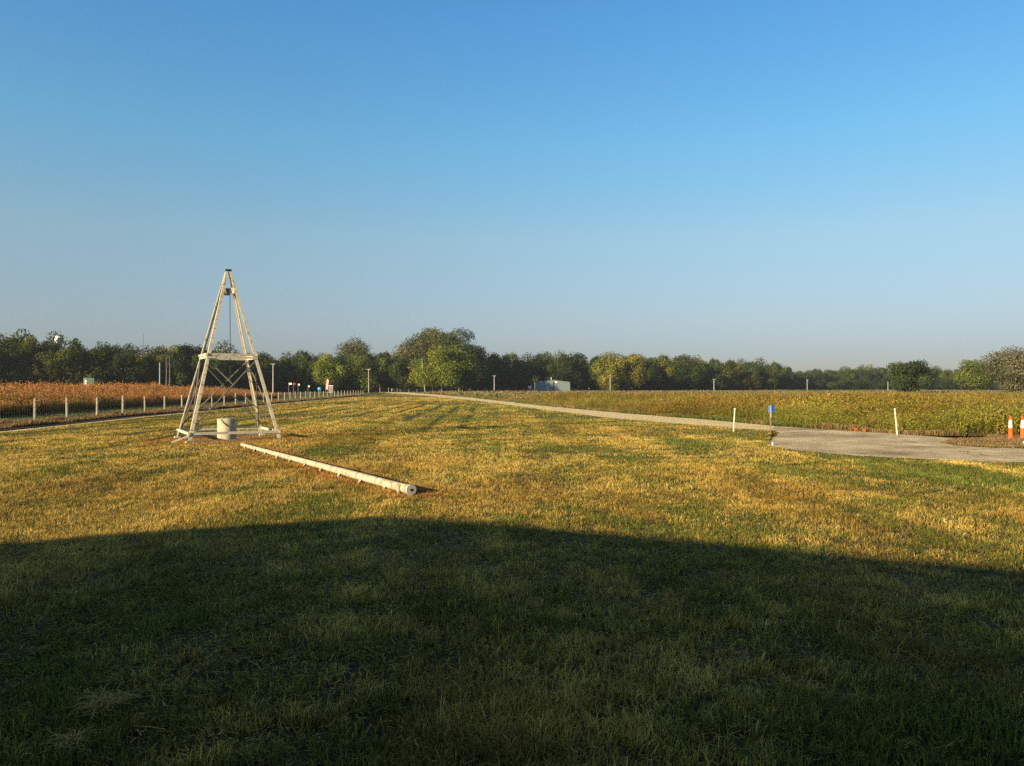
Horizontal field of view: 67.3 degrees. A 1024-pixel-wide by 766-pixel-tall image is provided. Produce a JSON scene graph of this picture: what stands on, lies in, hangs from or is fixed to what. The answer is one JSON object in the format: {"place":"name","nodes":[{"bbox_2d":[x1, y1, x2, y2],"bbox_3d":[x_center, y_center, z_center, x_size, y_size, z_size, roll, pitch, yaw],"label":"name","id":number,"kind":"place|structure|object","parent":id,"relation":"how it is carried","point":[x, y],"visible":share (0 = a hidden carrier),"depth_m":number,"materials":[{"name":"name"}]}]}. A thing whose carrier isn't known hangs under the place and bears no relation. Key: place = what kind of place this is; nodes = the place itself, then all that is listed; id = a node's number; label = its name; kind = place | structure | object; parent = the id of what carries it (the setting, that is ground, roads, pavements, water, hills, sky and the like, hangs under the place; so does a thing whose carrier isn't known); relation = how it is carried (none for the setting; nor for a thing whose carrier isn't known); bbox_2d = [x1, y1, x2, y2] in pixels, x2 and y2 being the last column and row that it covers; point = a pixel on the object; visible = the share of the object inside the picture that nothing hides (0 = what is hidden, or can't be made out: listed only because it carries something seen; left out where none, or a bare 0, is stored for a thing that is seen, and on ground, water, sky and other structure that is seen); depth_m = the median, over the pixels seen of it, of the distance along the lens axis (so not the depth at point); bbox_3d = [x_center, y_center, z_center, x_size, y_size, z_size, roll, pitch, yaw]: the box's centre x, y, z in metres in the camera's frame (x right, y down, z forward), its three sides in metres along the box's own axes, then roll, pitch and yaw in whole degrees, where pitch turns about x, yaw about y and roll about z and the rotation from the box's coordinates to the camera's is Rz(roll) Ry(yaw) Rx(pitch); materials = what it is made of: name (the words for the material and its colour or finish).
{"place":"outdoors","nodes":[
{"label":"outdoors","id":0,"kind":"place"},
{"bbox_2d":[0,394,379,421],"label":"verge grass","id":1,"kind":"structure","parent":0,"point":[76,413],"depth_m":52.20,"materials":[{"name":"green plant"}]},
{"bbox_2d":[0,389,1023,765],"bbox_3d":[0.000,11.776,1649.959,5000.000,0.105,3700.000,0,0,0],"label":"ground","id":2,"kind":"structure","parent":0,"point":[354,667],"depth_m":5.94,"materials":[{"name":"green plant"}]},
{"bbox_2d":[0,342,32,373],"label":"woodland tree","id":3,"kind":"object","parent":2,"relation":"on","point":[10,360],"visible":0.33,"depth_m":202.44,"materials":[{"name":"green plant"}]},
{"bbox_2d":[0,328,36,354],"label":"woodland tree","id":4,"kind":"object","parent":2,"relation":"on","point":[20,339],"visible":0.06,"depth_m":217.10,"materials":[{"name":"green plant"}]},
{"bbox_2d":[0,368,43,385],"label":"understory tree","id":5,"kind":"object","parent":2,"relation":"on","point":[11,377],"visible":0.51,"depth_m":195.45,"materials":[{"name":"green plant"}]},
{"bbox_2d":[14,334,42,370],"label":"woodland tree","id":6,"kind":"object","parent":2,"relation":"on","point":[28,348],"visible":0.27,"depth_m":204.37,"materials":[{"name":"green plant"}]},
{"bbox_2d":[21,361,66,385],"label":"understory tree","id":7,"kind":"object","parent":2,"relation":"on","point":[36,370],"visible":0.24,"depth_m":199.94,"materials":[{"name":"green plant"}]},
{"bbox_2d":[30,331,68,357],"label":"woodland tree","id":8,"kind":"object","parent":2,"relation":"on","point":[47,346],"visible":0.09,"depth_m":222.68,"materials":[{"name":"green plant"}]},
{"bbox_2d":[31,349,77,387],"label":"woodland tree","id":9,"kind":"object","parent":2,"relation":"on","point":[47,360],"visible":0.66,"depth_m":202.40,"materials":[{"name":"green plant"}]},
{"bbox_2d":[39,726,97,753],"bbox_3d":[-1.924,1.546,3.343,0.284,0.068,0.232,0,0,0],"label":"dry weed","id":10,"kind":"object","parent":2,"relation":"on","point":[69,738],"visible":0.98,"depth_m":3.32,"materials":[{"name":"plant"}]},
{"bbox_2d":[48,362,112,385],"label":"understory tree","id":11,"kind":"object","parent":2,"relation":"on","point":[76,374],"visible":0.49,"depth_m":203.02,"materials":[{"name":"green plant"}]},
{"bbox_2d":[59,343,107,370],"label":"woodland tree","id":12,"kind":"object","parent":2,"relation":"on","point":[86,361],"visible":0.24,"depth_m":210.53,"materials":[{"name":"green plant"}]},
{"bbox_2d":[90,345,116,366],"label":"woodland tree","id":13,"kind":"object","parent":2,"relation":"on","point":[110,354],"visible":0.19,"depth_m":215.41,"materials":[{"name":"green plant"}]},
{"bbox_2d":[62,680,144,719],"bbox_3d":[-1.982,1.541,3.716,0.340,0.086,0.351,0,0,13],"label":"dry weed","id":14,"kind":"object","parent":2,"relation":"on","point":[109,699],"visible":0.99,"depth_m":3.71,"materials":[{"name":"plant"}]},
{"bbox_2d":[94,365,137,385],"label":"understory tree","id":15,"kind":"object","parent":2,"relation":"on","point":[115,376],"visible":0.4,"depth_m":208.65,"materials":[{"name":"green plant"}]},
{"bbox_2d":[109,343,139,357],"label":"woodland tree","id":16,"kind":"object","parent":2,"relation":"on","point":[128,350],"visible":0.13,"depth_m":231.49,"materials":[{"name":"green plant"}]},
{"bbox_2d":[105,353,144,384],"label":"woodland tree","id":17,"kind":"object","parent":2,"relation":"on","point":[126,361],"visible":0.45,"depth_m":213.02,"materials":[{"name":"green plant"}]},
{"bbox_2d":[0,379,277,416],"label":"rusty prairie","id":18,"kind":"structure","parent":2,"relation":"on","point":[109,395],"depth_m":59.40,"materials":[{"name":"brown plant"}]},
{"bbox_2d":[132,355,156,386],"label":"woodland tree","id":19,"kind":"object","parent":2,"relation":"on","point":[148,375],"visible":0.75,"depth_m":215.10,"materials":[{"name":"green plant"}]},
{"bbox_2d":[131,345,162,368],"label":"woodland tree","id":20,"kind":"object","parent":2,"relation":"on","point":[150,354],"visible":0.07,"depth_m":233.18,"materials":[{"name":"green plant"}]},
{"bbox_2d":[150,354,171,379],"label":"woodland tree","id":21,"kind":"object","parent":2,"relation":"on","point":[162,365],"visible":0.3,"depth_m":219.78,"materials":[{"name":"green plant"}]},
{"bbox_2d":[148,344,191,368],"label":"woodland tree","id":22,"kind":"object","parent":2,"relation":"on","point":[164,351],"visible":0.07,"depth_m":240.06,"materials":[{"name":"green plant"}]},
{"bbox_2d":[155,373,185,386],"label":"understory tree","id":23,"kind":"object","parent":2,"relation":"on","point":[162,379],"visible":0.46,"depth_m":217.78,"materials":[{"name":"green plant"}]},
{"bbox_2d":[0,397,344,432],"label":"soil strip","id":24,"kind":"object","parent":2,"relation":"on","point":[141,416],"visible":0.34,"depth_m":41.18,"materials":[{"name":"brown soil"}]},
{"bbox_2d":[0,394,362,428],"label":"fence weeds","id":25,"kind":"object","parent":24,"relation":"on","point":[6,423],"visible":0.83,"depth_m":41.90,"materials":[{"name":"green plant"}]},
{"bbox_2d":[165,343,193,386],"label":"woodland tree","id":26,"kind":"object","parent":2,"relation":"on","point":[180,370],"visible":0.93,"depth_m":219.47,"materials":[{"name":"green plant"}]},
{"bbox_2d":[6,390,358,419],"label":"wire fence","id":27,"kind":"object","parent":2,"relation":"on","point":[97,404],"visible":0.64,"depth_m":47.76,"materials":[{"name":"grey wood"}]},
{"bbox_2d":[171,371,208,388],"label":"understory tree","id":28,"kind":"object","parent":2,"relation":"on","point":[190,380],"visible":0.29,"depth_m":223.09,"materials":[{"name":"green plant"}]},
{"bbox_2d":[179,344,206,362],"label":"woodland tree","id":29,"kind":"object","parent":2,"relation":"on","point":[197,348],"visible":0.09,"depth_m":245.52,"materials":[{"name":"green plant"}]},
{"bbox_2d":[190,354,212,386],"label":"woodland tree","id":30,"kind":"object","parent":2,"relation":"on","point":[195,359],"visible":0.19,"depth_m":229.19,"materials":[{"name":"green plant"}]},
{"bbox_2d":[206,369,231,387],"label":"understory tree","id":31,"kind":"object","parent":2,"relation":"on","point":[213,381],"visible":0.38,"depth_m":232.31,"materials":[{"name":"green plant"}]},
{"bbox_2d":[203,350,238,379],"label":"woodland tree","id":32,"kind":"object","parent":2,"relation":"on","point":[224,365],"visible":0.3,"depth_m":241.06,"materials":[{"name":"green plant"}]},
{"bbox_2d":[200,340,245,369],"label":"woodland tree","id":33,"kind":"object","parent":2,"relation":"on","point":[224,350],"visible":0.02,"depth_m":251.72,"materials":[{"name":"green plant"}]},
{"bbox_2d":[217,418,236,439],"bbox_3d":[-8.692,1.429,23.442,0.556,0.730,0.556,0,0,0],"label":"well casing","id":34,"kind":"object","parent":2,"relation":"on","point":[226,424],"visible":0.77,"depth_m":23.21,"materials":[{"name":"concrete"}]},
{"bbox_2d":[171,269,283,443],"bbox_3d":[-8.976,-0.884,23.779,3.146,5.289,2.813,0,0,-30],"label":"steel derrick","id":35,"kind":"object","parent":2,"relation":"on","point":[208,356],"visible":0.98,"depth_m":23.68,"materials":[{"name":"beige paint"}]},
{"bbox_2d":[226,376,249,390],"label":"understory tree","id":36,"kind":"object","parent":2,"relation":"on","point":[243,383],"visible":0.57,"depth_m":238.83,"materials":[{"name":"green plant"}]},
{"bbox_2d":[244,360,270,387],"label":"woodland tree","id":37,"kind":"object","parent":2,"relation":"on","point":[264,371],"visible":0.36,"depth_m":255.36,"materials":[{"name":"green plant"}]},
{"bbox_2d":[246,373,275,392],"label":"understory tree","id":38,"kind":"object","parent":2,"relation":"on","point":[266,384],"visible":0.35,"depth_m":253.83,"materials":[{"name":"green plant"}]},
{"bbox_2d":[249,351,278,367],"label":"woodland tree","id":39,"kind":"object","parent":2,"relation":"on","point":[262,358],"visible":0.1,"depth_m":272.96,"materials":[{"name":"green plant"}]},
{"bbox_2d":[265,357,285,391],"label":"woodland tree","id":40,"kind":"object","parent":2,"relation":"on","point":[278,373],"visible":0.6,"depth_m":264.20,"materials":[{"name":"green plant"}]},
{"bbox_2d":[279,357,295,391],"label":"woodland tree","id":41,"kind":"object","parent":2,"relation":"on","point":[289,373],"visible":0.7,"depth_m":268.54,"materials":[{"name":"green plant"}]},
{"bbox_2d":[282,375,311,391],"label":"understory tree","id":42,"kind":"object","parent":2,"relation":"on","point":[303,381],"visible":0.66,"depth_m":271.21,"materials":[{"name":"green plant"}]},
{"bbox_2d":[291,357,308,389],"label":"woodland tree","id":43,"kind":"object","parent":2,"relation":"on","point":[300,365],"visible":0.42,"depth_m":280.31,"materials":[{"name":"green plant"}]},
{"bbox_2d":[291,349,318,391],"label":"woodland tree","id":44,"kind":"object","parent":2,"relation":"on","point":[304,355],"visible":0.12,"depth_m":300.71,"materials":[{"name":"green plant"}]},
{"bbox_2d":[303,358,319,391],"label":"woodland tree","id":45,"kind":"object","parent":2,"relation":"on","point":[309,374],"visible":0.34,"depth_m":278.69,"materials":[{"name":"green plant"}]},
{"bbox_2d":[240,443,415,494],"bbox_3d":[-4.371,1.616,15.982,0.208,0.185,10.971,0,0,-32],"label":"fallen pole","id":46,"kind":"object","parent":2,"relation":"on","point":[408,489],"visible":0.94,"depth_m":13.55,"materials":[{"name":"paint"}]},
{"bbox_2d":[310,353,349,390],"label":"broadleaf tree","id":47,"kind":"object","parent":2,"relation":"on","point":[334,372],"visible":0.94,"depth_m":266.23,"materials":[{"name":"green plant"}]},
{"bbox_2d":[334,337,370,359],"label":"broadleaf tree","id":48,"kind":"object","parent":2,"relation":"on","point":[346,348],"visible":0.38,"depth_m":326.92,"materials":[{"name":"green plant"}]},
{"bbox_2d":[339,353,382,391],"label":"broadleaf tree","id":49,"kind":"object","parent":2,"relation":"on","point":[358,371],"visible":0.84,"depth_m":271.57,"materials":[{"name":"green plant"}]},
{"bbox_2d":[372,358,390,391],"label":"broadleaf tree","id":50,"kind":"object","parent":2,"relation":"on","point":[381,382],"visible":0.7,"depth_m":290.17,"materials":[{"name":"green plant"}]},
{"bbox_2d":[374,351,392,391],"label":"woodland tree","id":51,"kind":"object","parent":2,"relation":"on","point":[386,355],"visible":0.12,"depth_m":307.35,"materials":[{"name":"green plant"}]},
{"bbox_2d":[389,357,412,390],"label":"woodland tree","id":52,"kind":"object","parent":2,"relation":"on","point":[396,371],"visible":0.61,"depth_m":306.04,"materials":[{"name":"green plant"}]},
{"bbox_2d":[391,375,423,391],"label":"understory tree","id":53,"kind":"object","parent":2,"relation":"on","point":[401,384],"visible":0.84,"depth_m":304.24,"materials":[{"name":"green plant"}]},
{"bbox_2d":[391,326,445,390],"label":"broadleaf tree","id":54,"kind":"object","parent":2,"relation":"on","point":[408,353],"visible":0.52,"depth_m":312.18,"materials":[{"name":"green plant"}]},
{"bbox_2d":[414,327,467,362],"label":"broadleaf tree","id":55,"kind":"object","parent":2,"relation":"on","point":[428,331],"visible":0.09,"depth_m":324.22,"materials":[{"name":"green plant"}]},
{"bbox_2d":[407,344,479,391],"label":"broadleaf tree","id":56,"kind":"object","parent":2,"relation":"on","point":[447,368],"visible":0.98,"depth_m":257.69,"materials":[{"name":"green plant"}]},
{"bbox_2d":[426,327,494,390],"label":"broadleaf tree","id":57,"kind":"object","parent":2,"relation":"on","point":[452,341],"visible":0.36,"depth_m":306.55,"materials":[{"name":"green plant"}]},
{"bbox_2d":[444,354,479,390],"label":"broadleaf tree","id":58,"kind":"object","parent":2,"relation":"on","point":[472,381],"visible":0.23,"depth_m":263.16,"materials":[{"name":"green plant"}]},
{"bbox_2d":[481,374,506,390],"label":"understory tree","id":59,"kind":"object","parent":2,"relation":"on","point":[489,384],"visible":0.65,"depth_m":325.65,"materials":[{"name":"green plant"}]},
{"bbox_2d":[488,358,511,390],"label":"woodland tree","id":60,"kind":"object","parent":2,"relation":"on","point":[500,367],"visible":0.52,"depth_m":330.37,"materials":[{"name":"green plant"}]},
{"bbox_2d":[498,377,520,390],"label":"understory tree","id":61,"kind":"object","parent":2,"relation":"on","point":[509,385],"visible":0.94,"depth_m":321.50,"materials":[{"name":"green plant"}]},
{"bbox_2d":[502,351,519,370],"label":"woodland tree","id":62,"kind":"object","parent":2,"relation":"on","point":[510,359],"visible":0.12,"depth_m":350.76,"materials":[{"name":"green plant"}]},
{"bbox_2d":[508,370,542,390],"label":"understory tree","id":63,"kind":"object","parent":2,"relation":"on","point":[526,379],"visible":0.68,"depth_m":323.83,"materials":[{"name":"green plant"}]},
{"bbox_2d":[518,354,546,380],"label":"woodland tree","id":64,"kind":"object","parent":2,"relation":"on","point":[528,366],"visible":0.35,"depth_m":332.05,"materials":[{"name":"green plant"}]},
{"bbox_2d":[537,357,558,379],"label":"woodland tree","id":65,"kind":"object","parent":2,"relation":"on","point":[550,367],"visible":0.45,"depth_m":333.00,"materials":[{"name":"green plant"}]},
{"bbox_2d":[534,380,569,390],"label":"steel shed","id":66,"kind":"structure","parent":2,"relation":"on","point":[552,385],"depth_m":292.00,"materials":[{"name":"metal"}]},
{"bbox_2d":[543,370,585,389],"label":"understory tree","id":67,"kind":"object","parent":2,"relation":"on","point":[575,380],"visible":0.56,"depth_m":325.45,"materials":[{"name":"green plant"}]},
{"bbox_2d":[555,355,578,375],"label":"woodland tree","id":68,"kind":"object","parent":2,"relation":"on","point":[565,365],"visible":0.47,"depth_m":329.80,"materials":[{"name":"green plant"}]},
{"bbox_2d":[559,352,590,390],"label":"woodland tree","id":69,"kind":"object","parent":2,"relation":"on","point":[579,356],"visible":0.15,"depth_m":354.92,"materials":[{"name":"green plant"}]},
{"bbox_2d":[572,358,588,390],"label":"woodland tree","id":70,"kind":"object","parent":2,"relation":"on","point":[580,364],"visible":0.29,"depth_m":338.10,"materials":[{"name":"green plant"}]},
{"bbox_2d":[585,356,600,390],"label":"woodland tree","id":71,"kind":"object","parent":2,"relation":"on","point":[592,377],"visible":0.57,"depth_m":334.06,"materials":[{"name":"green plant"}]},
{"bbox_2d":[589,350,631,390],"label":"broadleaf tree","id":72,"kind":"object","parent":2,"relation":"on","point":[604,367],"visible":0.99,"depth_m":314.64,"materials":[{"name":"green plant"}]},
{"bbox_2d":[619,353,647,390],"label":"broadleaf tree","id":73,"kind":"object","parent":2,"relation":"on","point":[637,373],"visible":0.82,"depth_m":318.89,"materials":[{"name":"green plant"}]},
{"bbox_2d":[263,389,1023,398],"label":"prairie","id":74,"kind":"structure","parent":2,"relation":"on","point":[496,393],"depth_m":208.46,"materials":[{"name":"green plant"}]},
{"bbox_2d":[643,357,662,379],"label":"woodland tree","id":75,"kind":"object","parent":2,"relation":"on","point":[652,371],"visible":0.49,"depth_m":346.02,"materials":[{"name":"green plant"}]},
{"bbox_2d":[643,376,666,390],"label":"understory tree","id":76,"kind":"object","parent":2,"relation":"on","point":[656,383],"visible":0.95,"depth_m":331.48,"materials":[{"name":"green plant"}]},
{"bbox_2d":[655,355,677,370],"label":"woodland tree","id":77,"kind":"object","parent":2,"relation":"on","point":[664,360],"visible":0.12,"depth_m":361.39,"materials":[{"name":"green plant"}]},
{"bbox_2d":[659,363,677,378],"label":"woodland tree","id":78,"kind":"object","parent":2,"relation":"on","point":[669,372],"visible":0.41,"depth_m":350.49,"materials":[{"name":"green plant"}]},
{"bbox_2d":[662,374,684,390],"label":"understory tree","id":79,"kind":"object","parent":2,"relation":"on","point":[675,382],"visible":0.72,"depth_m":335.78,"materials":[{"name":"green plant"}]},
{"bbox_2d":[664,355,703,389],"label":"woodland tree","id":80,"kind":"object","parent":2,"relation":"on","point":[684,369],"visible":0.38,"depth_m":347.83,"materials":[{"name":"green plant"}]},
{"bbox_2d":[678,373,705,390],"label":"understory tree","id":81,"kind":"object","parent":2,"relation":"on","point":[694,382],"visible":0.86,"depth_m":342.87,"materials":[{"name":"green plant"}]},
{"bbox_2d":[699,372,726,390],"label":"understory tree","id":82,"kind":"object","parent":2,"relation":"on","point":[710,383],"visible":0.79,"depth_m":349.73,"materials":[{"name":"green plant"}]},
{"bbox_2d":[718,361,738,389],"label":"woodland tree","id":83,"kind":"object","parent":2,"relation":"on","point":[729,372],"visible":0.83,"depth_m":361.12,"materials":[{"name":"green plant"}]},
{"bbox_2d":[458,395,1018,435],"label":"track verge grass","id":84,"kind":"structure","parent":2,"relation":"on","point":[851,427],"depth_m":33.60,"materials":[{"name":"green plant"}]},
{"bbox_2d":[735,372,761,390],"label":"understory tree","id":85,"kind":"object","parent":2,"relation":"on","point":[748,382],"visible":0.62,"depth_m":367.63,"materials":[{"name":"green plant"}]},
{"bbox_2d":[740,361,766,390],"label":"woodland tree","id":86,"kind":"object","parent":2,"relation":"on","point":[754,369],"visible":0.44,"depth_m":377.94,"materials":[{"name":"green plant"}]},
{"bbox_2d":[496,390,1023,435],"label":"goldenrod prairie","id":87,"kind":"structure","parent":2,"relation":"on","point":[972,412],"depth_m":35.47,"materials":[{"name":"plant"}]},
{"bbox_2d":[763,365,778,389],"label":"woodland tree","id":88,"kind":"object","parent":2,"relation":"on","point":[773,375],"visible":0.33,"depth_m":407.48,"materials":[{"name":"green plant"}]},
{"bbox_2d":[771,374,792,389],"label":"understory tree","id":89,"kind":"object","parent":2,"relation":"on","point":[786,381],"visible":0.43,"depth_m":424.47,"materials":[{"name":"green plant"}]},
{"bbox_2d":[812,369,828,389],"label":"woodland tree","id":90,"kind":"object","parent":2,"relation":"on","point":[822,376],"visible":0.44,"depth_m":497.78,"materials":[{"name":"green plant"}]},
{"bbox_2d":[852,367,873,389],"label":"woodland tree","id":91,"kind":"object","parent":2,"relation":"on","point":[862,376],"visible":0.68,"depth_m":509.50,"materials":[{"name":"green plant"}]},
{"bbox_2d":[871,377,889,389],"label":"understory tree","id":92,"kind":"object","parent":2,"relation":"on","point":[881,384],"visible":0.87,"depth_m":509.04,"materials":[{"name":"green plant"}]},
{"bbox_2d":[769,426,1023,460],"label":"asphalt turnaround","id":93,"kind":"structure","parent":2,"relation":"on","point":[859,443],"depth_m":21.14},
{"bbox_2d":[940,433,1023,447],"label":"island weeds","id":94,"kind":"object","parent":93,"relation":"on","point":[1000,440],"visible":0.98,"depth_m":21.91,"materials":[{"name":"plant"}]},
{"bbox_2d":[884,359,940,392],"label":"broadleaf tree","id":95,"kind":"object","parent":2,"relation":"on","point":[910,376],"visible":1,"depth_m":182.89,"materials":[{"name":"green plant"}]},
{"bbox_2d":[938,378,958,389],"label":"understory tree","id":96,"kind":"object","parent":2,"relation":"on","point":[950,385],"visible":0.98,"depth_m":527.24,"materials":[{"name":"green plant"}]},
{"bbox_2d":[950,359,998,391],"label":"broadleaf tree","id":97,"kind":"object","parent":2,"relation":"on","point":[971,377],"visible":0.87,"depth_m":257.67,"materials":[{"name":"green plant"}]},
{"bbox_2d":[976,345,1023,392],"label":"broadleaf tree","id":98,"kind":"object","parent":2,"relation":"on","point":[1008,370],"visible":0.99,"depth_m":164.45,"materials":[{"name":"green plant"}]},
{"bbox_2d":[0,0,1023,372],"label":"sky","id":99,"kind":"structure","parent":0,"point":[800,185],"materials":[{"name":"blue"}]},
{"bbox_2d":[386,392,774,429],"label":"gravel track","id":100,"kind":"structure","parent":0,"point":[690,421],"depth_m":42.56,"materials":[{"name":"beige gravel"}]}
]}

